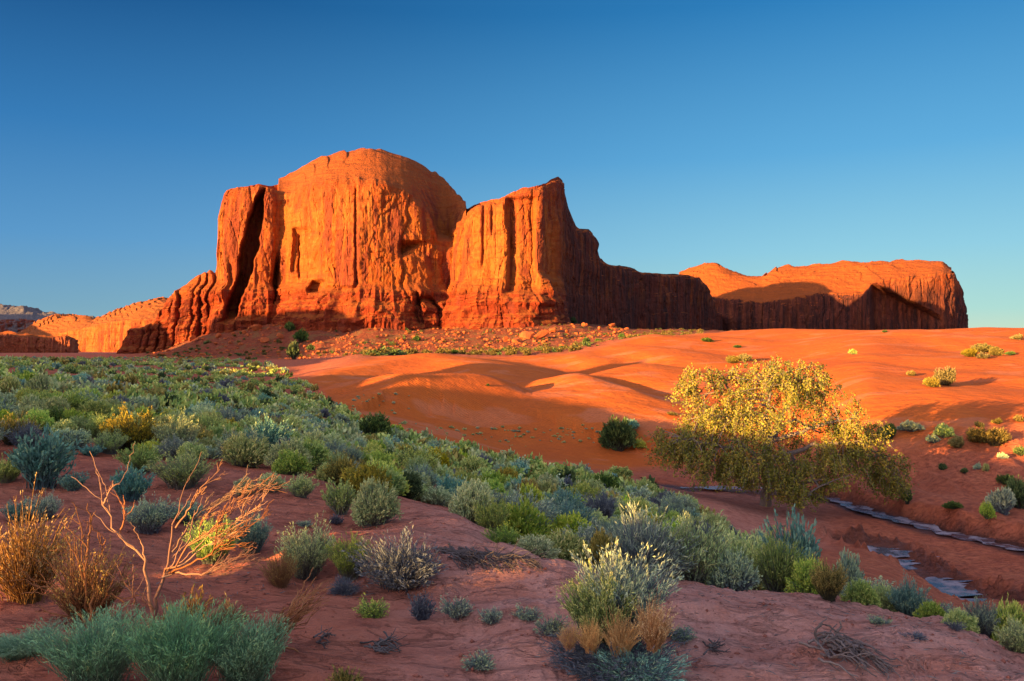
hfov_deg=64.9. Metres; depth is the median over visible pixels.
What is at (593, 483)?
rabbitbrush
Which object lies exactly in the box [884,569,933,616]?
sagebrush
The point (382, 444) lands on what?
rabbitbrush
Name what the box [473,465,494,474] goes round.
rabbitbrush
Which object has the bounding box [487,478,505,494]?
rabbitbrush
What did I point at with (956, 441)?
rabbitbrush
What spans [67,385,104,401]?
sagebrush
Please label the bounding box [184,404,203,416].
sagebrush
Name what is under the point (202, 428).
rabbitbrush
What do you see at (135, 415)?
rabbitbrush
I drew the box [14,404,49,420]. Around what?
rabbitbrush
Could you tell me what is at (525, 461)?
sagebrush
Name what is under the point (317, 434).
rabbitbrush
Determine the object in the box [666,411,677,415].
rabbitbrush
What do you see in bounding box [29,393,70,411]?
rabbitbrush
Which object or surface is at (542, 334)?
boulder
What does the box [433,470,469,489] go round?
sagebrush
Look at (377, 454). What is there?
rabbitbrush
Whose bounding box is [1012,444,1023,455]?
bush
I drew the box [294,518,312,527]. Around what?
grass tuft
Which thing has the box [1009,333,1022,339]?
rabbitbrush
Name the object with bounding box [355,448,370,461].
rabbitbrush
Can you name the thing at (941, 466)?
bush
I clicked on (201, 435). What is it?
rabbitbrush
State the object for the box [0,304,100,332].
mesa
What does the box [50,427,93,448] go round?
sagebrush
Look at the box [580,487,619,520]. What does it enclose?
sagebrush
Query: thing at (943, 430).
rabbitbrush
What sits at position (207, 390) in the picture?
sagebrush
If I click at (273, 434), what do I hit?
sagebrush
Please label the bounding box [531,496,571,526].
sagebrush
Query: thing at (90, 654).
ephedra
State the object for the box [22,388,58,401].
rabbitbrush
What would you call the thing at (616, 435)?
bush
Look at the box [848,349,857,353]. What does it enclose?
rabbitbrush
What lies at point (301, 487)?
rabbitbrush
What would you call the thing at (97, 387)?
sagebrush
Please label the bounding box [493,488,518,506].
sagebrush
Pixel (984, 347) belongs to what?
rabbitbrush
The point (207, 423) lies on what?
rabbitbrush
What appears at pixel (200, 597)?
dry sprig
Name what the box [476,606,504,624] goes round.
grass tuft
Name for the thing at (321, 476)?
rabbitbrush
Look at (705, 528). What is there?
sagebrush
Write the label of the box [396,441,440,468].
rabbitbrush
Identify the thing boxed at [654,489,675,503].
sagebrush
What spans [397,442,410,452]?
rabbitbrush
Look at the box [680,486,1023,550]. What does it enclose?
stream water
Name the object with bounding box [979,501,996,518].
rabbitbrush
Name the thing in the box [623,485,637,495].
sagebrush
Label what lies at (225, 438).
sagebrush
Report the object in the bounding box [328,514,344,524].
grass tuft
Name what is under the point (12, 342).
mesa
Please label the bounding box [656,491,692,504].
sagebrush
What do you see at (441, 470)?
rabbitbrush
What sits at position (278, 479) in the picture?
rabbitbrush
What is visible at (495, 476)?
rabbitbrush
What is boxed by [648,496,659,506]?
sagebrush
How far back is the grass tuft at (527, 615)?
4.87 m
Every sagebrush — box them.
[0,394,20,414]
[0,418,10,439]
[3,423,81,489]
[4,417,43,447]
[15,364,34,372]
[15,377,26,386]
[24,488,64,521]
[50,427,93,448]
[56,470,90,491]
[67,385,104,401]
[72,375,87,382]
[75,443,107,456]
[91,383,104,391]
[94,379,110,385]
[109,461,158,501]
[112,394,134,405]
[120,489,182,534]
[129,396,156,410]
[152,433,200,458]
[168,499,204,523]
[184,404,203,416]
[196,401,213,408]
[199,388,211,393]
[202,397,218,405]
[205,445,223,458]
[215,404,243,420]
[215,426,263,454]
[218,392,229,402]
[234,507,274,553]
[238,408,250,417]
[241,412,294,447]
[248,407,266,417]
[257,391,272,400]
[274,419,304,438]
[277,402,289,408]
[300,412,314,418]
[302,416,319,426]
[304,426,316,432]
[312,416,329,426]
[313,419,327,428]
[321,435,351,452]
[326,574,364,595]
[327,443,365,462]
[333,412,350,422]
[341,521,448,592]
[350,437,366,449]
[399,461,443,487]
[426,439,441,447]
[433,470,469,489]
[446,485,458,496]
[460,649,495,670]
[466,483,499,501]
[477,452,493,464]
[491,464,504,469]
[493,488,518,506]
[504,474,524,489]
[505,481,561,523]
[508,479,519,490]
[511,457,529,475]
[512,455,529,465]
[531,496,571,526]
[545,484,586,510]
[548,497,598,527]
[551,517,614,562]
[552,489,570,495]
[554,474,567,486]
[563,474,573,486]
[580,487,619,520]
[583,514,629,539]
[587,513,602,527]
[593,498,707,582]
[601,488,623,496]
[604,515,628,530]
[619,419,639,428]
[619,515,632,525]
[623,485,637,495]
[623,516,663,534]
[630,484,651,499]
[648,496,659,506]
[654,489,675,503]
[654,495,694,517]
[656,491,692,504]
[659,492,701,509]
[679,517,722,538]
[684,507,697,519]
[706,546,762,591]
[758,504,822,562]
[832,545,864,593]
[840,575,899,595]
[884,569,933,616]
[895,419,925,431]
[925,434,940,442]
[933,600,963,613]
[959,594,1002,637]
[973,463,980,469]
[984,486,1016,515]
[997,452,1008,458]
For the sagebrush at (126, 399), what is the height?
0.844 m
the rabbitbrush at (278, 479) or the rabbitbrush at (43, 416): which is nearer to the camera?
the rabbitbrush at (278, 479)
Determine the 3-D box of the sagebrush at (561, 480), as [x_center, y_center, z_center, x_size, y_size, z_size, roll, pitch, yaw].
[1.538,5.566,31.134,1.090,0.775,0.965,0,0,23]
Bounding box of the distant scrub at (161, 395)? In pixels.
[0,354,746,539]
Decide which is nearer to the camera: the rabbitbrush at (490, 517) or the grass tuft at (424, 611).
the grass tuft at (424, 611)
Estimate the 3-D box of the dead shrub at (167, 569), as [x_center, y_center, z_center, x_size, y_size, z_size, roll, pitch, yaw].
[-1.897,1.130,4.544,1.349,1.080,0.606,0,0,0]
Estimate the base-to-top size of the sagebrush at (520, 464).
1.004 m
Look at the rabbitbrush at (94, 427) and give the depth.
15.91 m
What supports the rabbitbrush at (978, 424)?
on the ground at (584, 393)
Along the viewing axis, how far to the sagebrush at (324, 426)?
37.51 m
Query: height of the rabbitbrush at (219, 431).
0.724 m
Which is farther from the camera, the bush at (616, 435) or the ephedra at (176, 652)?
the bush at (616, 435)
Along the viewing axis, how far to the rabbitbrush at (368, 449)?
25.90 m
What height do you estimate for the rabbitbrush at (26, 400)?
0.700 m
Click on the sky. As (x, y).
(745, 137)
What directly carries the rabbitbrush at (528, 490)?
on the ground at (584, 393)
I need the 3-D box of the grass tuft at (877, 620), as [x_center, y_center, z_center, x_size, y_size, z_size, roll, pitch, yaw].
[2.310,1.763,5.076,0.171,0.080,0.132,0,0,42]
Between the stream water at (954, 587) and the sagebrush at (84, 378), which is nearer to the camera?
the stream water at (954, 587)
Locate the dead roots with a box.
[432,540,551,578]
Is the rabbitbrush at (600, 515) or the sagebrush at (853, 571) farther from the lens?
the rabbitbrush at (600, 515)
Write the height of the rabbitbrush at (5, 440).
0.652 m
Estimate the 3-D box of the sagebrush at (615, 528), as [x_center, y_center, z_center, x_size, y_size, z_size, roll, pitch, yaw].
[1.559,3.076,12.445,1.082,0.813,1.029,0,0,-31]
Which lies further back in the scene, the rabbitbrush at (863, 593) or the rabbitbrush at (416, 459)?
the rabbitbrush at (416, 459)
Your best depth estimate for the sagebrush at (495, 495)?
14.16 m
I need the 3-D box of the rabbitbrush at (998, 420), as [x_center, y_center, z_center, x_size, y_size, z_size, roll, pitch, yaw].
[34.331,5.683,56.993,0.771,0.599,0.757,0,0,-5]
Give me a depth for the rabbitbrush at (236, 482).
9.76 m
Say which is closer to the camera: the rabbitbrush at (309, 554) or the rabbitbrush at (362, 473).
the rabbitbrush at (309, 554)
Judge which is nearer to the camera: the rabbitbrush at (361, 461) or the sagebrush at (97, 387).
the rabbitbrush at (361, 461)
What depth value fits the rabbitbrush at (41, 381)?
30.21 m
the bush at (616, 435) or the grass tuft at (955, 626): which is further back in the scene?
the bush at (616, 435)
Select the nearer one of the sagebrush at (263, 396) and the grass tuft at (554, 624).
the grass tuft at (554, 624)
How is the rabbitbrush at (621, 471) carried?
on the ground at (584, 393)
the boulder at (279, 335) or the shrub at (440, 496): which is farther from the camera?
the boulder at (279, 335)
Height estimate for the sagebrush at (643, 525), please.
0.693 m
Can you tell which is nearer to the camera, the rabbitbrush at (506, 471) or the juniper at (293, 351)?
the rabbitbrush at (506, 471)
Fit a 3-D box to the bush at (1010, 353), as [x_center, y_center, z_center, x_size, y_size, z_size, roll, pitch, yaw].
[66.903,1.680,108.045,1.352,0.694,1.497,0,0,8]
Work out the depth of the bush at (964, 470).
50.83 m
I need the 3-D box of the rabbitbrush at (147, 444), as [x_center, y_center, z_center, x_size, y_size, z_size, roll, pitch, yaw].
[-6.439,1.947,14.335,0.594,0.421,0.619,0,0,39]
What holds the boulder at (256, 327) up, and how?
on the ground at (584, 393)
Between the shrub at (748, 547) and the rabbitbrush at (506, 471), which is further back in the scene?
the rabbitbrush at (506, 471)
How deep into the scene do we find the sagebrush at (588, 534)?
10.05 m
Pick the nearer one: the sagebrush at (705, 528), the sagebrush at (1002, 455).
the sagebrush at (705, 528)
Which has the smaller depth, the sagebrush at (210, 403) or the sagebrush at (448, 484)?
the sagebrush at (448, 484)
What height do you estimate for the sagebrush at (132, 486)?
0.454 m
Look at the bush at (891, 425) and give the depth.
56.85 m
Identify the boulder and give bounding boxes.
[252,324,261,330]
[260,337,268,342]
[277,333,283,338]
[512,338,519,342]
[519,331,532,338]
[536,329,549,338]
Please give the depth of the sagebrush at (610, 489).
29.42 m
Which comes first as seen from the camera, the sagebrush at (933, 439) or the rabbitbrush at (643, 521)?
the rabbitbrush at (643, 521)
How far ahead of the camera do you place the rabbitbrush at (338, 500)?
8.82 m
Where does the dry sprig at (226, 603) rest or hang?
on the ground at (584, 393)
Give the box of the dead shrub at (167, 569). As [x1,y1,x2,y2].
[71,443,289,631]
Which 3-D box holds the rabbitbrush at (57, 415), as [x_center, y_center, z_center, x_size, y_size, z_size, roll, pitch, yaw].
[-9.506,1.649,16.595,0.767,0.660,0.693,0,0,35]
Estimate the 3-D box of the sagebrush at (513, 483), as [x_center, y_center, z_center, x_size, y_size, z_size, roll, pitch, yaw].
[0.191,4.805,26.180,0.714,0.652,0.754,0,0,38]
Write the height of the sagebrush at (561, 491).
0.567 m
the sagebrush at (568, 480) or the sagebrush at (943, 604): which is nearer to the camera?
the sagebrush at (943, 604)
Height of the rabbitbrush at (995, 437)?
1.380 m
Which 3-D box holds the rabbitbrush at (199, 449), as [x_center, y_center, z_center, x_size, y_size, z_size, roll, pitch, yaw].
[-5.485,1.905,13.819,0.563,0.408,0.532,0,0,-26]
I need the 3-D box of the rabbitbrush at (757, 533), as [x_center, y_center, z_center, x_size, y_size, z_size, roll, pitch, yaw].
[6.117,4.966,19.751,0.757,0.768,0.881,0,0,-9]
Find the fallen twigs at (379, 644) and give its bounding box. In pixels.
[360,628,407,653]
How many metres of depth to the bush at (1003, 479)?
48.82 m
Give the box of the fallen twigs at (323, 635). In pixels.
[313,625,335,648]
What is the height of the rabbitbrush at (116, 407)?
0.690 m
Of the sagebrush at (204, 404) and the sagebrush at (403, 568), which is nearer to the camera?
the sagebrush at (403, 568)
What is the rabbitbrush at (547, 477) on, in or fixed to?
on the ground at (584, 393)
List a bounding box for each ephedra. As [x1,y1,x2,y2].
[0,616,70,663]
[16,600,162,680]
[108,594,256,680]
[191,605,294,680]
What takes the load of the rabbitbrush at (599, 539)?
on the ground at (584, 393)
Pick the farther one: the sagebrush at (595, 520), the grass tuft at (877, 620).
the sagebrush at (595, 520)
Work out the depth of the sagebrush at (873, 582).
9.09 m
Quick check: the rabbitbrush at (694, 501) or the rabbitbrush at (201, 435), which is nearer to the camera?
the rabbitbrush at (201, 435)
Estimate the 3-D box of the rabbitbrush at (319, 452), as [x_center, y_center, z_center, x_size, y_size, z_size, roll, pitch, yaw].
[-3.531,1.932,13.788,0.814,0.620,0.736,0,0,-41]
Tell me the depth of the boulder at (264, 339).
403.92 m
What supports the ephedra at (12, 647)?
on the ground at (584, 393)
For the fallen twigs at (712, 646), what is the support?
on the ground at (584, 393)
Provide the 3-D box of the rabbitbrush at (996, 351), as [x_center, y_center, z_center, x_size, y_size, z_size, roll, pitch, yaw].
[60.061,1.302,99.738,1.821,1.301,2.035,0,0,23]
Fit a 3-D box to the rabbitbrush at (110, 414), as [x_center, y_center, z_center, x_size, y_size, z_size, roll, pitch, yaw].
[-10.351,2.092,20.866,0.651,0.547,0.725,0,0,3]
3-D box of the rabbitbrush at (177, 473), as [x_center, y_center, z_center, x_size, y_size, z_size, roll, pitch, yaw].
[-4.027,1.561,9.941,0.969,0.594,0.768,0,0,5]
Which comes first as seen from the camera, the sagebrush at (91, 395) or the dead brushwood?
the dead brushwood
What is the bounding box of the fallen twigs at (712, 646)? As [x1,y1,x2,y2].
[702,638,729,654]
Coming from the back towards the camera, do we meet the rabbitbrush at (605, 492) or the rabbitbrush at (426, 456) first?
the rabbitbrush at (605, 492)
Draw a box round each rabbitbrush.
[0,376,21,393]
[0,392,16,404]
[0,409,16,425]
[0,411,44,445]
[0,453,20,483]
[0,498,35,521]
[14,385,45,401]
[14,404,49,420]
[17,407,54,432]
[19,370,39,381]
[19,394,42,408]
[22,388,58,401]
[23,372,52,391]
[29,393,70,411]
[43,404,68,432]
[50,385,94,409]
[51,418,77,433]
[58,416,89,433]
[61,407,95,421]
[64,387,93,398]
[76,398,123,417]
[83,386,101,397]
[84,406,117,438]
[87,426,128,453]
[99,398,171,453]
[101,389,125,399]
[101,396,128,413]
[101,401,123,414]
[101,411,118,420]
[112,439,164,472]
[131,405,155,414]
[132,412,148,422]
[136,438,162,456]
[140,411,163,419]
[142,443,217,490]
[151,406,201,443]
[151,413,175,421]
[152,413,179,428]
[160,406,183,414]
[167,409,185,418]
[176,441,209,460]
[181,512,239,564]
[186,408,229,428]
[186,423,208,434]
[187,409,223,422]
[189,404,217,416]
[192,426,215,440]
[193,436,217,448]
[206,423,235,440]
[219,431,271,467]
[224,416,238,426]
[224,421,243,431]
[233,477,255,495]
[237,414,258,430]
[248,366,257,370]
[255,471,285,492]
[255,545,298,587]
[258,412,284,426]
[261,437,312,465]
[271,447,313,475]
[274,510,336,580]
[281,413,303,430]
[281,472,319,497]
[283,428,300,439]
[294,436,331,470]
[303,428,332,446]
[313,462,334,482]
[315,450,348,470]
[320,448,359,487]
[320,477,357,514]
[322,531,372,580]
[323,431,344,446]
[340,460,394,498]
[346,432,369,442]
[350,476,403,527]
[352,458,371,466]
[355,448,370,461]
[363,442,384,453]
[365,448,399,466]
[365,458,411,495]
[367,439,386,449]
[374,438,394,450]
[376,465,406,497]
[391,424,403,430]
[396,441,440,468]
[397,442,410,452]
[397,467,424,499]
[398,445,419,463]
[402,470,434,490]
[405,455,432,472]
[413,483,427,500]
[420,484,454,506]
[427,447,449,466]
[433,466,453,479]
[448,474,497,525]
[451,448,467,457]
[452,470,482,485]
[459,454,486,471]
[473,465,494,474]
[473,496,510,531]
[480,469,505,483]
[481,520,521,544]
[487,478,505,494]
[496,467,517,478]
[501,496,553,544]
[504,475,517,483]
[513,532,560,558]
[516,477,539,492]
[518,482,543,503]
[534,479,556,492]
[535,537,701,680]
[537,471,558,487]
[540,528,593,565]
[549,510,595,538]
[568,479,599,498]
[585,477,604,491]
[585,508,608,525]
[589,526,621,570]
[593,471,618,489]
[593,499,623,515]
[599,470,617,481]
[599,488,617,496]
[607,466,633,477]
[608,496,632,514]
[625,496,652,512]
[633,477,657,496]
[634,438,645,448]
[637,515,659,532]
[654,509,681,524]
[658,508,734,583]
[659,517,690,533]
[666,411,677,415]
[677,494,699,512]
[687,511,730,536]
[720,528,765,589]
[725,355,740,362]
[736,353,751,360]
[750,528,766,542]
[751,525,811,591]
[784,553,825,594]
[808,552,848,602]
[839,577,882,606]
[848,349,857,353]
[872,582,897,611]
[906,370,915,375]
[912,599,946,617]
[922,376,940,386]
[932,366,956,385]
[933,423,955,437]
[940,607,980,633]
[946,434,964,447]
[961,348,977,356]
[965,426,985,442]
[969,343,994,352]
[974,421,984,426]
[976,351,990,358]
[979,426,1011,445]
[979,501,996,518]
[982,463,989,471]
[988,346,1004,355]
[990,594,1023,640]
[991,417,1002,423]
[993,612,1023,652]
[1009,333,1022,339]
[1013,414,1023,421]
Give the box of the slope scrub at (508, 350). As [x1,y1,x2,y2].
[146,323,702,359]
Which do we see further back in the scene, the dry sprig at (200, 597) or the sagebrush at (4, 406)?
the sagebrush at (4, 406)
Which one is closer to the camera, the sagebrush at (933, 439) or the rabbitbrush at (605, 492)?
the rabbitbrush at (605, 492)
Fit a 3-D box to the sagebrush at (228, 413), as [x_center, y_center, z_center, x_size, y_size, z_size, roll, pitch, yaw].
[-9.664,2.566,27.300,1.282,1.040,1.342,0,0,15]
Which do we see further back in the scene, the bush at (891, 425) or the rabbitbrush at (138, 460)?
the bush at (891, 425)
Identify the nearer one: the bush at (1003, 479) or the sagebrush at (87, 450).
the sagebrush at (87, 450)
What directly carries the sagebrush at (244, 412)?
on the ground at (584, 393)
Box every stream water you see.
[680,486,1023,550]
[867,545,986,601]
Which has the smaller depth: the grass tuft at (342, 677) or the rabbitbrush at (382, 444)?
the grass tuft at (342, 677)
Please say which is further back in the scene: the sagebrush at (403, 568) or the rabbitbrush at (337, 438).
the rabbitbrush at (337, 438)
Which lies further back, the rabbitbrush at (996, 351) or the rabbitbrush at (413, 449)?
the rabbitbrush at (996, 351)
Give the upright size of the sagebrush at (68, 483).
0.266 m
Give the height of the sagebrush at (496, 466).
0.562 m
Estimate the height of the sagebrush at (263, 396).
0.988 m
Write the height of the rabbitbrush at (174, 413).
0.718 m
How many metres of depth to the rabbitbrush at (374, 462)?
12.52 m
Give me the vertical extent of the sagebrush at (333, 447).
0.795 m
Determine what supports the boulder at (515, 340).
on the ground at (584, 393)
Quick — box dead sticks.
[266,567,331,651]
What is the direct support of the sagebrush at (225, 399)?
on the ground at (584, 393)
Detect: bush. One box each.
[358,411,393,436]
[596,414,637,451]
[701,337,713,341]
[877,421,896,439]
[901,488,912,503]
[938,462,947,469]
[941,500,963,508]
[960,467,968,473]
[995,473,1015,484]
[1004,475,1023,508]
[1005,351,1015,354]
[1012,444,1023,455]
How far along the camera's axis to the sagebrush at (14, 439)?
13.32 m
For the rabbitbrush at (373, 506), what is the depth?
8.40 m
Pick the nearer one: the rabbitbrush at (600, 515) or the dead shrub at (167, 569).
the dead shrub at (167, 569)
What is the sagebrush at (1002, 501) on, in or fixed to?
on the ground at (584, 393)
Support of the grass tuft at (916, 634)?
on the ground at (584, 393)
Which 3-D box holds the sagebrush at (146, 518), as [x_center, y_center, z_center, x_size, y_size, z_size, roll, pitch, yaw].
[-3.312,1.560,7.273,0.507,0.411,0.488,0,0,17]
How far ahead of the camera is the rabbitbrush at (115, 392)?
30.36 m
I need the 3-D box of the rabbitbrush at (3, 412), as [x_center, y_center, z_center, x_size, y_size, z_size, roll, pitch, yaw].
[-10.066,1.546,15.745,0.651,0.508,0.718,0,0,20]
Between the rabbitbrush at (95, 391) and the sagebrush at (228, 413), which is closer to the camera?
the sagebrush at (228, 413)
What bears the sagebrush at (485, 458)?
on the ground at (584, 393)
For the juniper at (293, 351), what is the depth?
290.37 m
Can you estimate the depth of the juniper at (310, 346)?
369.73 m
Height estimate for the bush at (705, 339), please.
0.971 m
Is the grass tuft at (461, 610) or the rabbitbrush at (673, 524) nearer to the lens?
the grass tuft at (461, 610)
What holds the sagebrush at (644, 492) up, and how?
on the ground at (584, 393)
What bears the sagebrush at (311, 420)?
on the ground at (584, 393)
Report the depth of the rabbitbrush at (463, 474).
19.12 m
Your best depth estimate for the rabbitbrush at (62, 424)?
15.56 m
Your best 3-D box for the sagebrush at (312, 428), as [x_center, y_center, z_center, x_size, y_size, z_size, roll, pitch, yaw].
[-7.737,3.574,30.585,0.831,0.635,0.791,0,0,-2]
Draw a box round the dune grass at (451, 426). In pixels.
[334,393,607,445]
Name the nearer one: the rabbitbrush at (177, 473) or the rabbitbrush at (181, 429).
the rabbitbrush at (177, 473)
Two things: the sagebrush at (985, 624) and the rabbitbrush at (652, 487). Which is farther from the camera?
the rabbitbrush at (652, 487)
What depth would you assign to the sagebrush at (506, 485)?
26.87 m
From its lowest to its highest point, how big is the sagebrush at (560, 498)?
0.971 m
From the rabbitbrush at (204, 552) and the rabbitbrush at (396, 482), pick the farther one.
the rabbitbrush at (396, 482)
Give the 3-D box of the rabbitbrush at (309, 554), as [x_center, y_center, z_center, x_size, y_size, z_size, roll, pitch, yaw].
[-1.523,1.538,5.985,0.488,0.517,0.512,0,0,-31]
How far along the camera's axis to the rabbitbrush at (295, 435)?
18.79 m
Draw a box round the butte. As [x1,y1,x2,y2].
[117,148,722,353]
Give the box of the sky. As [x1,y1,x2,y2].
[0,0,1023,327]
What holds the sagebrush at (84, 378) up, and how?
on the ground at (584, 393)
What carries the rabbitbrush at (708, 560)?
on the ground at (584, 393)
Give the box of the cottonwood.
[638,352,918,513]
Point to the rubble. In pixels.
(403, 340)
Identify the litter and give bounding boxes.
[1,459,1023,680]
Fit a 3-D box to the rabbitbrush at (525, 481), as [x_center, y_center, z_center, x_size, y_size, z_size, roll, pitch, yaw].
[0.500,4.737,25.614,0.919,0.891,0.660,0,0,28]
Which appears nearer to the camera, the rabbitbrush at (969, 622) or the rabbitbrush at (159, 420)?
the rabbitbrush at (969, 622)
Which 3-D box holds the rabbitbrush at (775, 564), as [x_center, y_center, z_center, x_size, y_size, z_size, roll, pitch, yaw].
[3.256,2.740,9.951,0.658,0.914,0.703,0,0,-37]
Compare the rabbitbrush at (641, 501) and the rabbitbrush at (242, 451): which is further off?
the rabbitbrush at (641, 501)
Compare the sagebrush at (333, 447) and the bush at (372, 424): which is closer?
the sagebrush at (333, 447)
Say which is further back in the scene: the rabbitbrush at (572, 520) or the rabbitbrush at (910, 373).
the rabbitbrush at (910, 373)
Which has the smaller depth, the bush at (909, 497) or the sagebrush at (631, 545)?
the sagebrush at (631, 545)
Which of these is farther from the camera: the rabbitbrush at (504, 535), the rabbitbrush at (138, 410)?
the rabbitbrush at (138, 410)
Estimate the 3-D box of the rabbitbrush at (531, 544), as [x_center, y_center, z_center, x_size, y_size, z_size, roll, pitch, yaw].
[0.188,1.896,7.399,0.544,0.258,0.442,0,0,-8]
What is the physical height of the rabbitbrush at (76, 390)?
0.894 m
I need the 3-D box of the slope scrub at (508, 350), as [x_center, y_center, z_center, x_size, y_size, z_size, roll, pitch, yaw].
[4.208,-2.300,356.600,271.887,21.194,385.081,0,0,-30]
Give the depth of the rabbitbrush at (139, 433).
14.70 m
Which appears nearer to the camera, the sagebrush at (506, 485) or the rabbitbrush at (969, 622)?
the rabbitbrush at (969, 622)
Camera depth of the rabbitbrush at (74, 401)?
21.80 m
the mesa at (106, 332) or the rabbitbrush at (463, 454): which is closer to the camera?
the rabbitbrush at (463, 454)
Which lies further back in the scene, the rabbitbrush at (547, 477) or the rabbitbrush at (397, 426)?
the rabbitbrush at (397, 426)
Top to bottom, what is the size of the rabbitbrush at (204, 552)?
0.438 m
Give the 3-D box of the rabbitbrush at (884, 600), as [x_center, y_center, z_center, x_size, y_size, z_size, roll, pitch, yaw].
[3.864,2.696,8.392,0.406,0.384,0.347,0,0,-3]
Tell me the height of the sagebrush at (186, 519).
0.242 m
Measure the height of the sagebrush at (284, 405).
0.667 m
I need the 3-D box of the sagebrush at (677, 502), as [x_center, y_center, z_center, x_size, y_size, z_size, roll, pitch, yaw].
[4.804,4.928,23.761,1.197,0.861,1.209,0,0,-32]
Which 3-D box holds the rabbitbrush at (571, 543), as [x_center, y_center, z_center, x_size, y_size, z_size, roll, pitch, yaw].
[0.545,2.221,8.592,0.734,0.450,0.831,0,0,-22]
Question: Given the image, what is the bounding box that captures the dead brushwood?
[799,619,902,680]
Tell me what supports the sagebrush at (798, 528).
on the ground at (584, 393)
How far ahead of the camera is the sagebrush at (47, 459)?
9.46 m
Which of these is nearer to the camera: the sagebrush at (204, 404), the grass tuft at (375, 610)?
the grass tuft at (375, 610)
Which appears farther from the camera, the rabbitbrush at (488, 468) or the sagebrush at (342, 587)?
the rabbitbrush at (488, 468)
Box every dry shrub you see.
[0,472,85,604]
[11,502,138,625]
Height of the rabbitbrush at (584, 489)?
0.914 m
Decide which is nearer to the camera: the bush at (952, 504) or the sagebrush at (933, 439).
the bush at (952, 504)
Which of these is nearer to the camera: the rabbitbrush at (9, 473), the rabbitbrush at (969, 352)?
the rabbitbrush at (9, 473)
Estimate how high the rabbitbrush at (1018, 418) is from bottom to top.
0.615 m
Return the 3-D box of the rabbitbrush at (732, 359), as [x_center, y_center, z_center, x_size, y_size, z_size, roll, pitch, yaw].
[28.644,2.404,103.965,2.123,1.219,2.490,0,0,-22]
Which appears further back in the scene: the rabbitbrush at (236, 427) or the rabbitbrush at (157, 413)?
the rabbitbrush at (157, 413)
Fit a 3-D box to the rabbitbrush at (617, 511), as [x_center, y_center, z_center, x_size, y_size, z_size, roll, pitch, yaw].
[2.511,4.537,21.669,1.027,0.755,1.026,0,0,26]
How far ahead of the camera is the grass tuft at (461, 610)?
4.89 m
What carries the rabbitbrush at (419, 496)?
on the ground at (584, 393)
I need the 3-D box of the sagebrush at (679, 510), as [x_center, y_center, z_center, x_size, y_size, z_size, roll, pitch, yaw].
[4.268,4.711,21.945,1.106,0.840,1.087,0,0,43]
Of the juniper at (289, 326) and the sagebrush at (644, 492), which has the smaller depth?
the sagebrush at (644, 492)
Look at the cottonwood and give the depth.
43.68 m
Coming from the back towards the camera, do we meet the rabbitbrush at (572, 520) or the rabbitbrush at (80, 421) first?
the rabbitbrush at (80, 421)
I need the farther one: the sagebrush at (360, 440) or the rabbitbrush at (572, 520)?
the sagebrush at (360, 440)
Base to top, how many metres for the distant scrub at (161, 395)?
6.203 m
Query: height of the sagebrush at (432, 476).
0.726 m
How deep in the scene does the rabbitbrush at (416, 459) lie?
19.19 m
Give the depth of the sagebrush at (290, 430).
19.64 m
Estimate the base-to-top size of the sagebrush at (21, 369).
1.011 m
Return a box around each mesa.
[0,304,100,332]
[0,331,78,352]
[17,297,167,351]
[679,259,967,330]
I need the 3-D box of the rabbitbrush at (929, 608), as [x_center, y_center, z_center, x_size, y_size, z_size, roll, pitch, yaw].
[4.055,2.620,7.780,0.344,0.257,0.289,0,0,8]
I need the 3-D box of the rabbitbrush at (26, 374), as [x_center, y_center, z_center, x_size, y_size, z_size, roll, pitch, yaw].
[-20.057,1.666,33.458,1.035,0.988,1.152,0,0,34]
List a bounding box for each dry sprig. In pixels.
[162,583,213,633]
[210,593,248,633]
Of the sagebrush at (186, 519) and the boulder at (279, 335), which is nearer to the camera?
the sagebrush at (186, 519)
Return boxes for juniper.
[284,321,294,331]
[286,338,299,359]
[292,328,308,342]
[306,344,314,349]
[413,335,420,340]
[571,316,577,322]
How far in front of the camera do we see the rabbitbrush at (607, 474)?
34.11 m
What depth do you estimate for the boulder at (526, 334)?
359.84 m
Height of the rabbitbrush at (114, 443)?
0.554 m
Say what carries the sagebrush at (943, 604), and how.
on the ground at (584, 393)
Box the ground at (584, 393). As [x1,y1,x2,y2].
[0,323,1023,680]
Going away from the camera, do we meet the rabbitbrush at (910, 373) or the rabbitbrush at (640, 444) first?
the rabbitbrush at (640, 444)
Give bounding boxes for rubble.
[148,323,628,358]
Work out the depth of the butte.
436.77 m
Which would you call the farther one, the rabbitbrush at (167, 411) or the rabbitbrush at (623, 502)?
the rabbitbrush at (167, 411)
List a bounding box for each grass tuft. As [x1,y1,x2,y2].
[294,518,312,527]
[325,664,363,680]
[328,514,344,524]
[352,592,389,618]
[407,590,436,620]
[434,592,474,620]
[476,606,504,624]
[509,603,543,621]
[533,611,571,637]
[666,623,696,641]
[866,614,892,625]
[898,630,928,641]
[943,617,966,630]
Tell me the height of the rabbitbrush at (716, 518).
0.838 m
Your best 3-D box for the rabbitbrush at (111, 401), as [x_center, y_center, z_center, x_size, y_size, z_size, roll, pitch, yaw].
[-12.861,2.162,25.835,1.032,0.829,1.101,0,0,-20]

